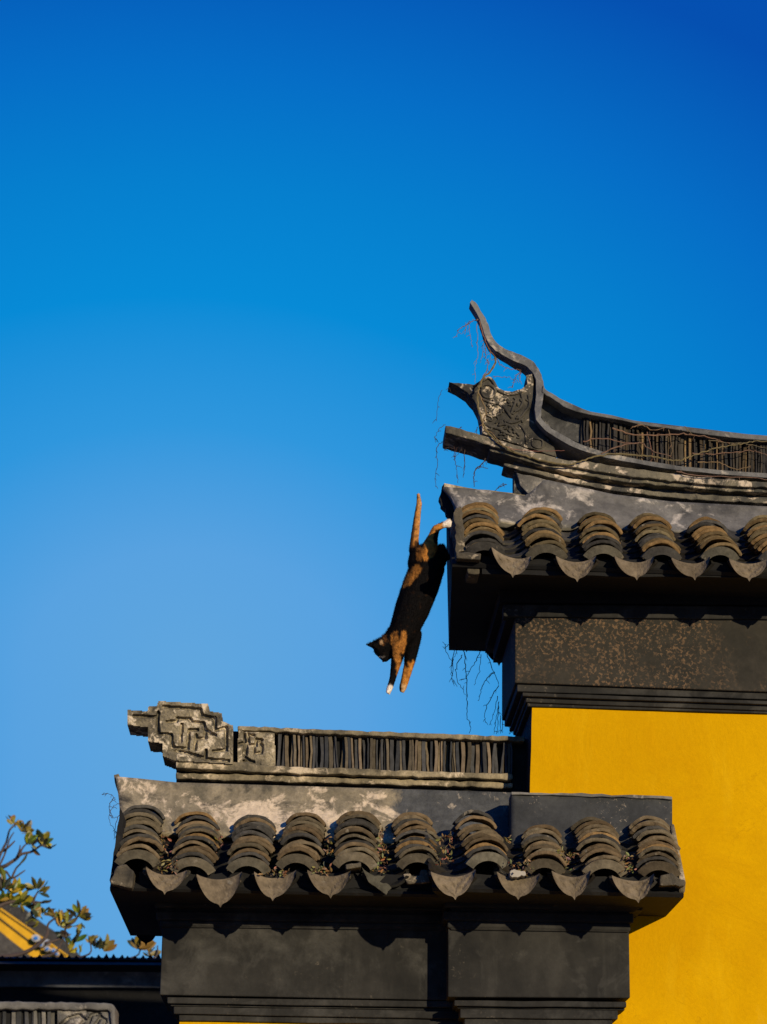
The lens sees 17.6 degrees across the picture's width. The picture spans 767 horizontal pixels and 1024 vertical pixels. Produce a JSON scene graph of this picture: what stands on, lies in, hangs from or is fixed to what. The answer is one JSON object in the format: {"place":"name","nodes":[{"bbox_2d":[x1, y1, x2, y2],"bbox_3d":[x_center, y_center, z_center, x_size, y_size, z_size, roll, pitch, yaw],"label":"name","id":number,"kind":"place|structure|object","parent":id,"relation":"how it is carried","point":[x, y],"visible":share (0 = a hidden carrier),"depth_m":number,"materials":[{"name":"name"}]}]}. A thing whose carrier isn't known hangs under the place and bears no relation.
{"place":"outdoors","nodes":[
{"label":"outdoors","id":0,"kind":"place"},
{"bbox_2d":[0,895,79,956],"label":"temple hall","id":1,"kind":"structure","parent":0,"point":[17,934],"depth_m":21.81,"materials":[{"name":"yellow ceramic"}]},
{"bbox_2d":[0,1001,118,1023],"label":"garden wall","id":2,"kind":"structure","parent":0,"point":[17,1012],"depth_m":7.19,"materials":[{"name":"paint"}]},
{"bbox_2d":[0,953,177,1023],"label":"shaded wall","id":3,"kind":"structure","parent":0,"point":[127,987],"depth_m":13.57,"materials":[{"name":"paint"}]},
{"bbox_2d":[0,0,766,957],"label":"sky","id":4,"kind":"structure","parent":0,"point":[246,246],"materials":[{"name":"blue"}]},
{"label":"ground","id":5,"kind":"structure","parent":0,"visible":0},
{"bbox_2d":[0,815,161,957],"bbox_3d":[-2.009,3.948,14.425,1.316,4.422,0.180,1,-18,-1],"label":"magnolia tree","id":6,"kind":"object","parent":5,"relation":"on","point":[20,898],"visible":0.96,"depth_m":14.91,"materials":[{"name":"green plant"}]},
{"bbox_2d":[110,701,525,1023],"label":"boundary wall","id":7,"kind":"structure","parent":5,"relation":"on","point":[352,937],"depth_m":8.53,"materials":[{"name":"paint"}]},
{"bbox_2d":[102,793,120,837],"bbox_3d":[-0.948,1.054,8.611,0.067,0.162,0.015,3,-18,-6],"label":"dead vine","id":8,"kind":"object","parent":7,"relation":"attached to","point":[110,812],"visible":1,"depth_m":8.62,"materials":[{"name":"brown plant"}]},
{"bbox_2d":[158,826,636,876],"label":"leaf litter","id":9,"kind":"object","parent":7,"relation":"on","point":[381,850],"visible":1,"depth_m":8.31,"materials":[{"name":"brown dry leaves"}]},
{"bbox_2d":[423,792,685,1023],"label":"wall pier","id":10,"kind":"structure","parent":5,"relation":"on","point":[546,941],"depth_m":8.40,"materials":[{"name":"paint"}]},
{"bbox_2d":[508,869,525,878],"bbox_3d":[0.440,1.201,8.200,0.054,0.027,0.085,1,-18,-1],"label":"plaster chip","id":11,"kind":"object","parent":10,"relation":"on","point":[517,874],"visible":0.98,"depth_m":8.16,"materials":[{"name":"white paint"}]},
{"bbox_2d":[438,300,766,1023],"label":"yellow wall","id":12,"kind":"structure","parent":5,"relation":"on","point":[609,612],"depth_m":8.83,"materials":[{"name":"paint"}]},
{"bbox_2d":[366,493,451,694],"bbox_3d":[0.091,0.291,8.854,0.309,0.757,0.141,1,-18,-1],"label":"cat","id":13,"kind":"object","parent":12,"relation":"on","point":[397,642],"visible":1,"depth_m":8.80},
{"bbox_2d":[432,385,506,490],"bbox_3d":[0.324,-0.279,9.348,0.282,0.420,0.034,1,-18,-1],"label":"dead vine","id":14,"kind":"object","parent":12,"relation":"hanging from","point":[478,467],"visible":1,"depth_m":9.32,"materials":[{"name":"brown plant"}]},
{"bbox_2d":[443,642,511,733],"bbox_3d":[0.366,0.680,9.568,0.284,0.362,0.029,1,-18,-1],"label":"dead vine","id":15,"kind":"object","parent":12,"relation":"hanging from","point":[480,650],"visible":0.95,"depth_m":9.57,"materials":[{"name":"brown plant"}]},
{"bbox_2d":[453,319,520,387],"bbox_3d":[0.395,-0.601,9.433,0.264,0.279,0.030,1,-18,-1],"label":"dead vine","id":16,"kind":"object","parent":12,"relation":"hanging from","point":[468,323],"visible":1,"depth_m":9.44,"materials":[{"name":"brown plant"}]},
{"bbox_2d":[476,357,766,479],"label":"dead vine","id":17,"kind":"object","parent":12,"relation":"attached to","point":[499,442],"visible":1,"depth_m":9.28,"materials":[{"name":"brown plant"}]}
]}

